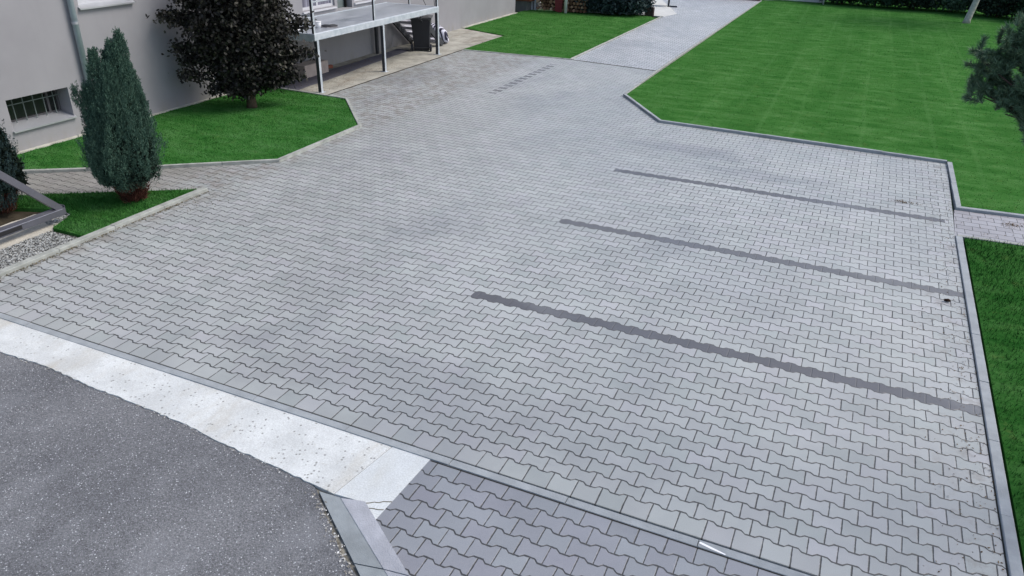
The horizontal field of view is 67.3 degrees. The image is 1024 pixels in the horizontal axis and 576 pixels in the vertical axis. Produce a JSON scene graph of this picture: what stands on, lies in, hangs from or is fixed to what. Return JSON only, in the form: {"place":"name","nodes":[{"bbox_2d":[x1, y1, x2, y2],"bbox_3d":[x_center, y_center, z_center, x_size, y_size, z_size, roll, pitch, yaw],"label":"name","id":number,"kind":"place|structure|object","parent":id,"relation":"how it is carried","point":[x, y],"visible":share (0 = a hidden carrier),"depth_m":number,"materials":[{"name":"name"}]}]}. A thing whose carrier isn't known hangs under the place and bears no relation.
{"place":"outdoors","nodes":[
{"label":"outdoors","id":0,"kind":"place"},
{"bbox_2d":[0,187,195,236],"bbox_3d":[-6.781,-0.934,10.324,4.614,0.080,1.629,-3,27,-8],"label":"lawn","id":1,"kind":"structure","parent":0,"point":[37,209],"depth_m":10.57,"materials":[{"name":"green plant"}]},
{"bbox_2d":[69,26,167,203],"bbox_3d":[-5.313,-2.277,10.356,1.112,2.388,1.143,13,29,21],"label":"columnar cypress","id":2,"kind":"object","parent":1,"relation":"on","point":[119,150],"visible":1,"depth_m":10.16,"materials":[{"name":"green plant"}]},
{"bbox_2d":[0,352,355,575],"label":"asphalt road","id":3,"kind":"structure","parent":0,"point":[93,482],"depth_m":5.67,"materials":[{"name":"grey asphalt"}]},
{"bbox_2d":[1,354,297,481],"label":"mortar crumbs","id":4,"kind":"object","parent":3,"relation":"on","point":[161,417],"visible":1,"depth_m":6.51,"materials":[{"name":"grey concrete"}]},
{"bbox_2d":[305,492,354,575],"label":"mortar crumbs","id":5,"kind":"object","parent":3,"relation":"on","point":[335,536],"visible":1,"depth_m":5.36,"materials":[{"name":"grey concrete"}]},
{"bbox_2d":[17,87,357,168],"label":"lawn","id":6,"kind":"structure","parent":0,"point":[220,137],"depth_m":14.15,"materials":[{"name":"green plant"}]},
{"bbox_2d":[17,94,226,154],"bbox_3d":[-7.433,-2.927,14.111,0.100,0.030,8.200,13,29,21],"label":"pebble strip","id":7,"kind":"object","parent":6,"relation":"on","point":[72,137],"visible":0.5,"depth_m":13.57,"materials":[{"name":"grey gravel"}]},
{"bbox_2d":[145,0,325,108],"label":"purple plum tree","id":8,"kind":"object","parent":6,"relation":"on","point":[246,50],"visible":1,"depth_m":14.81,"materials":[{"name":"brown plant"}]},
{"bbox_2d":[0,50,1008,575],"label":"paving","id":9,"kind":"structure","parent":0,"point":[588,282],"depth_m":8.40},
{"bbox_2d":[0,191,231,281],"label":"moss line","id":10,"kind":"object","parent":9,"relation":"on","point":[113,231],"visible":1,"depth_m":9.95,"materials":[{"name":"green plant"}]},
{"bbox_2d":[0,312,817,575],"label":"threshold joint","id":11,"kind":"object","parent":9,"relation":"on","point":[364,429],"visible":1,"depth_m":6.52,"materials":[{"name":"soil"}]},
{"bbox_2d":[912,164,1003,575],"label":"leaf debris","id":12,"kind":"object","parent":9,"relation":"on","point":[957,383],"visible":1,"depth_m":6.95,"materials":[{"name":"plant"}]},
{"bbox_2d":[515,0,533,11],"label":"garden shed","id":13,"kind":"structure","parent":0,"point":[521,5],"depth_m":29.64,"materials":[{"name":"grey metal"}]},
{"bbox_2d":[465,10,654,58],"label":"lawn","id":14,"kind":"structure","parent":0,"point":[507,23],"depth_m":25.28,"materials":[{"name":"green plant"}]},
{"bbox_2d":[461,12,515,28],"bbox_3d":[-0.729,-9.500,27.252,0.138,0.030,4.300,13,29,21],"label":"pebble strip","id":15,"kind":"object","parent":14,"relation":"on","point":[464,27],"visible":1,"depth_m":27.02,"materials":[{"name":"beige gravel"}]},
{"bbox_2d":[555,0,562,11],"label":"red panel","id":16,"kind":"object","parent":14,"relation":"on","point":[558,5],"visible":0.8,"depth_m":29.31,"materials":[{"name":"paint"}]},
{"bbox_2d":[531,0,587,12],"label":"firewood stack","id":17,"kind":"object","parent":14,"relation":"on","point":[548,5],"visible":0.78,"depth_m":29.49,"materials":[{"name":"brown wood"}]},
{"bbox_2d":[564,0,567,12],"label":"white post","id":18,"kind":"object","parent":14,"relation":"on","point":[565,5],"visible":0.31,"depth_m":29.08,"materials":[{"name":"grey metal"}]},
{"bbox_2d":[645,7,654,16],"bbox_3d":[5.188,-10.424,28.988,0.320,0.330,0.260,10,28,16],"label":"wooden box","id":19,"kind":"object","parent":14,"relation":"on","point":[649,13],"visible":0.91,"depth_m":28.89,"materials":[{"name":"brown wood"}]},
{"bbox_2d":[376,460,779,575],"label":"front paving","id":20,"kind":"structure","parent":0,"point":[434,519],"depth_m":5.37,"materials":[{"name":"grey concrete"}]},
{"bbox_2d":[431,460,783,575],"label":"threshold joint","id":21,"kind":"object","parent":20,"relation":"on","point":[612,520],"visible":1,"depth_m":5.53,"materials":[{"name":"concrete"}]},
{"bbox_2d":[314,0,953,542],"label":"ground","id":22,"kind":"structure","parent":0,"point":[634,14],"depth_m":29.76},
{"bbox_2d":[0,211,66,231],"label":"soil bed","id":23,"kind":"object","parent":22,"relation":"on","point":[6,217],"depth_m":10.44,"materials":[{"name":"brown soil"}]},
{"bbox_2d":[0,119,29,213],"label":"columnar cypress","id":24,"kind":"object","parent":23,"relation":"on","point":[12,164],"visible":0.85,"depth_m":10.15,"materials":[{"name":"green plant"}]},
{"bbox_2d":[0,214,61,249],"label":"gate foundation","id":25,"kind":"object","parent":23,"relation":"on","point":[22,235],"visible":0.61,"depth_m":9.84,"materials":[{"name":"concrete"}]},
{"bbox_2d":[0,171,66,238],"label":"sliding gate","id":26,"kind":"structure","parent":25,"relation":"on","point":[57,210],"depth_m":9.73,"materials":[{"name":"metal"}]},
{"bbox_2d":[45,212,69,224],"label":"pebbles","id":27,"kind":"object","parent":25,"relation":"on","point":[55,221],"visible":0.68,"depth_m":10.21,"materials":[{"name":"grey gravel"}]},
{"bbox_2d":[0,231,78,268],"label":"gravel bed","id":28,"kind":"object","parent":23,"relation":"on","point":[57,240],"visible":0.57,"depth_m":9.52,"materials":[{"name":"grey gravel"}]},
{"bbox_2d":[0,187,207,276],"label":"kerb","id":29,"kind":"structure","parent":22,"relation":"on","point":[77,241],"depth_m":9.86,"materials":[{"name":"concrete"}]},
{"bbox_2d":[63,188,198,193],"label":"kerb","id":30,"kind":"structure","parent":22,"relation":"on","point":[163,189],"depth_m":11.39,"materials":[{"name":"concrete"}]},
{"bbox_2d":[22,87,360,173],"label":"kerb","id":31,"kind":"structure","parent":22,"relation":"on","point":[282,158],"depth_m":12.56,"materials":[{"name":"concrete"}]},
{"bbox_2d":[0,318,391,495],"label":"white concrete strip","id":32,"kind":"object","parent":22,"relation":"on","point":[326,459],"visible":1,"depth_m":6.58,"materials":[{"name":"white concrete"}]},
{"bbox_2d":[0,0,514,151],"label":"house","id":33,"kind":"structure","parent":22,"relation":"on","point":[41,70],"depth_m":13.55,"materials":[{"name":"paint"}]},
{"bbox_2d":[6,89,76,133],"bbox_3d":[-8.059,-3.038,13.007,0.380,0.530,1.165,13,29,21],"label":"basement window","id":34,"kind":"structure","parent":33,"relation":"in","point":[38,110],"depth_m":13.12,"materials":[{"name":"grey glass"}]},
{"bbox_2d":[66,0,91,82],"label":"downpipe","id":35,"kind":"object","parent":33,"relation":"attached to","point":[76,28],"visible":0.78,"depth_m":13.16,"materials":[{"name":"metal"}]},
{"bbox_2d":[77,0,134,9],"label":"window","id":36,"kind":"structure","parent":33,"relation":"in","point":[83,4],"depth_m":13.52,"materials":[{"name":"white glass"}]},
{"bbox_2d":[302,0,336,13],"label":"window","id":37,"kind":"structure","parent":33,"relation":"in","point":[305,3],"depth_m":18.84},
{"bbox_2d":[337,0,346,7],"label":"door","id":38,"kind":"structure","parent":33,"relation":"in","point":[341,3],"depth_m":19.92,"materials":[{"name":"grey"}]},
{"bbox_2d":[354,0,374,4],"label":"window","id":39,"kind":"structure","parent":33,"relation":"in","point":[354,0],"depth_m":20.30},
{"bbox_2d":[316,489,358,575],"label":"gutter joint","id":40,"kind":"object","parent":22,"relation":"on","point":[343,551],"visible":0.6,"depth_m":5.35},
{"bbox_2d":[319,491,386,575],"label":"gutter","id":41,"kind":"object","parent":22,"relation":"on","point":[364,559],"visible":0.82,"depth_m":5.34,"materials":[{"name":"concrete"}]},
{"bbox_2d":[341,498,408,575],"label":"road kerb","id":42,"kind":"structure","parent":22,"relation":"on","point":[366,522],"depth_m":5.34,"materials":[{"name":"concrete"}]},
{"bbox_2d":[335,447,429,518],"bbox_3d":[-1.002,1.476,5.888,0.444,0.030,0.773,13,29,21],"label":"white concrete end","id":43,"kind":"object","parent":22,"relation":"on","point":[390,474],"visible":0.9,"depth_m":5.88,"materials":[{"name":"white concrete"}]},
{"bbox_2d":[366,501,391,509],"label":"cracks","id":44,"kind":"object","parent":43,"relation":"on","point":[378,502],"visible":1,"depth_m":5.65,"materials":[{"name":"grey concrete"}]},
{"bbox_2d":[327,50,461,94],"bbox_3d":[-2.741,-5.517,19.458,0.046,0.030,6.300,13,29,21],"label":"slab joint","id":45,"kind":"object","parent":22,"relation":"on","point":[395,72],"visible":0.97,"depth_m":19.10,"materials":[{"name":"concrete"}]},
{"bbox_2d":[292,28,500,93],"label":"concrete slab","id":46,"kind":"structure","parent":22,"relation":"on","point":[461,39],"depth_m":20.54,"materials":[{"name":"beige concrete"}]},
{"bbox_2d":[292,59,328,77],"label":"concrete block","id":47,"kind":"structure","parent":46,"relation":"on","point":[309,66],"depth_m":18.41,"materials":[{"name":"grey concrete"}]},
{"bbox_2d":[288,62,394,90],"bbox_3d":[-4.090,-5.222,18.759,1.517,0.010,3.610,13,29,21],"label":"leaf debris","id":48,"kind":"object","parent":46,"relation":"on","point":[334,78],"visible":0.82,"depth_m":18.30,"materials":[{"name":"plant"}]},
{"bbox_2d":[282,49,409,89],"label":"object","id":49,"kind":"object","parent":46,"relation":"on","point":[334,72],"visible":0.78,"depth_m":19.23,"materials":[{"name":"grey concrete"}]},
{"bbox_2d":[286,0,443,92],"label":"steel deck","id":50,"kind":"structure","parent":46,"relation":"on","point":[381,15],"depth_m":18.93,"materials":[{"name":"grey metal"}]},
{"bbox_2d":[315,21,320,27],"bbox_3d":[-4.326,-5.881,17.170,0.140,0.137,0.140,13,29,21],"label":"bucket","id":51,"kind":"object","parent":50,"relation":"on","point":[318,24],"visible":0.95,"depth_m":17.13,"materials":[{"name":"white plastic"}]},
{"bbox_2d":[327,24,337,27],"bbox_3d":[-4.044,-5.898,17.289,0.263,0.072,0.095,-12,30,-24],"label":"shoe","id":52,"kind":"object","parent":50,"relation":"on","point":[332,25],"visible":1,"depth_m":17.26,"materials":[{"name":"fabric"}]},
{"bbox_2d":[410,14,432,50],"bbox_3d":[-2.543,-7.182,21.633,0.600,0.945,0.705,1,27,-1],"label":"wheelie bin","id":53,"kind":"object","parent":46,"relation":"on","point":[421,32],"visible":0.95,"depth_m":21.47,"materials":[{"name":"plastic"}]},
{"bbox_2d":[431,23,448,43],"bbox_3d":[-2.262,-7.653,23.125,0.506,0.540,1.351,-20,41,-36],"label":"fabric bundle","id":54,"kind":"object","parent":46,"relation":"on","point":[443,34],"visible":0.33,"depth_m":22.73,"materials":[{"name":"white fabric"}]},
{"bbox_2d":[0,313,809,575],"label":"threshold kerb","id":55,"kind":"structure","parent":22,"relation":"on","point":[750,560],"depth_m":6.10,"materials":[{"name":"concrete"}]},
{"bbox_2d":[700,542,725,554],"bbox_3d":[1.383,1.799,5.306,0.193,0.001,0.020,19,32,31],"label":"paint streak","id":56,"kind":"object","parent":55,"relation":"on","point":[711,548],"visible":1,"depth_m":5.31,"materials":[{"name":"white paint"}]},
{"bbox_2d":[463,49,570,59],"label":"kerb","id":57,"kind":"structure","parent":22,"relation":"on","point":[516,54],"depth_m":21.51,"materials":[{"name":"concrete"}]},
{"bbox_2d":[574,0,656,14],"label":"round juniper","id":58,"kind":"object","parent":22,"relation":"on","point":[620,7],"visible":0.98,"depth_m":28.66,"materials":[{"name":"green plant"}]},
{"bbox_2d":[570,17,660,58],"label":"kerb","id":59,"kind":"structure","parent":22,"relation":"on","point":[614,38],"depth_m":24.16,"materials":[{"name":"concrete"}]},
{"bbox_2d":[635,0,675,16],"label":"concrete pad","id":60,"kind":"object","parent":22,"relation":"on","point":[662,9],"visible":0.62,"depth_m":30.59,"materials":[{"name":"white concrete"}]},
{"bbox_2d":[626,0,761,93],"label":"kerb","id":61,"kind":"structure","parent":22,"relation":"on","point":[672,60],"depth_m":22.15,"materials":[{"name":"concrete"}]},
{"bbox_2d":[623,93,946,163],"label":"kerb","id":62,"kind":"structure","parent":22,"relation":"on","point":[644,109],"depth_m":14.36,"materials":[{"name":"concrete"}]},
{"bbox_2d":[955,239,1008,575],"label":"kerb joint","id":63,"kind":"object","parent":22,"relation":"on","point":[986,441],"visible":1,"depth_m":6.29,"materials":[{"name":"concrete"}]},
{"bbox_2d":[947,162,1023,218],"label":"kerb","id":64,"kind":"structure","parent":22,"relation":"on","point":[954,193],"depth_m":11.35,"materials":[{"name":"concrete"}]},
{"bbox_2d":[955,236,1023,575],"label":"kerb","id":65,"kind":"structure","parent":22,"relation":"on","point":[1013,556],"depth_m":6.50,"materials":[{"name":"concrete"}]},
{"bbox_2d":[957,234,1023,245],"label":"path kerb","id":66,"kind":"structure","parent":22,"relation":"on","point":[971,237],"depth_m":10.27,"materials":[{"name":"concrete"}]},
{"bbox_2d":[573,0,758,69],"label":"driveway","id":67,"kind":"structure","parent":0,"point":[658,43],"depth_m":25.10,"materials":[{"name":"grey concrete"}]},
{"bbox_2d":[571,59,655,70],"bbox_3d":[2.686,-5.930,20.489,2.494,0.030,0.050,16,31,27],"label":"driveway joint","id":68,"kind":"object","parent":67,"relation":"on","point":[614,65],"visible":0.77,"depth_m":20.43,"materials":[{"name":"grey concrete"}]},
{"bbox_2d":[627,0,1023,213],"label":"lawn","id":69,"kind":"structure","parent":0,"point":[766,114],"depth_m":18.36,"materials":[{"name":"green plant"}]},
{"bbox_2d":[788,0,822,2],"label":"board fence","id":70,"kind":"object","parent":69,"relation":"on","point":[808,1],"visible":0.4,"depth_m":33.87,"materials":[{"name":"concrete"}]},
{"bbox_2d":[819,0,864,4],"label":"hedge shrub","id":71,"kind":"object","parent":69,"relation":"on","point":[843,1],"visible":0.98,"depth_m":33.03,"materials":[{"name":"green plant"}]},
{"bbox_2d":[854,0,899,6],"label":"hedge shrub","id":72,"kind":"object","parent":69,"relation":"on","point":[884,3],"visible":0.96,"depth_m":32.27,"materials":[{"name":"green plant"}]},
{"bbox_2d":[892,0,941,9],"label":"hedge shrub","id":73,"kind":"object","parent":69,"relation":"on","point":[912,4],"visible":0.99,"depth_m":31.82,"materials":[{"name":"green plant"}]},
{"bbox_2d":[929,0,978,11],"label":"hedge shrub","id":74,"kind":"object","parent":69,"relation":"on","point":[956,5],"visible":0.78,"depth_m":31.25,"materials":[{"name":"green plant"}]},
{"bbox_2d":[962,0,979,23],"bbox_3d":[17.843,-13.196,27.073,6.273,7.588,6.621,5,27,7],"label":"pole","id":75,"kind":"object","parent":69,"relation":"on","point":[970,12],"visible":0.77,"depth_m":28.60,"materials":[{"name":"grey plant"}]},
{"bbox_2d":[959,10,1023,144],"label":"pine tree","id":76,"kind":"object","parent":69,"relation":"on","point":[1008,92],"visible":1,"depth_m":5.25,"materials":[{"name":"green plant"}]},
{"bbox_2d":[964,0,1023,18],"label":"hedge shrub","id":77,"kind":"object","parent":69,"relation":"on","point":[997,8],"visible":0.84,"depth_m":30.12,"materials":[{"name":"green plant"}]},
{"bbox_2d":[1014,0,1023,13],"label":"hedge shrub","id":78,"kind":"object","parent":69,"relation":"on","point":[1018,4],"visible":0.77,"depth_m":29.45,"materials":[{"name":"green plant"}]},
{"bbox_2d":[953,210,1023,243],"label":"side path","id":79,"kind":"structure","parent":0,"point":[992,226],"depth_m":10.73,"materials":[{"name":"white concrete"}]},
{"bbox_2d":[894,199,1023,236],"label":"leaf debris","id":80,"kind":"object","parent":79,"relation":"on","point":[968,217],"visible":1,"depth_m":10.84,"materials":[{"name":"plant"}]},
{"bbox_2d":[964,236,1023,572],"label":"lawn","id":81,"kind":"structure","parent":0,"point":[1010,478],"depth_m":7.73,"materials":[{"name":"green plant"}]}
]}

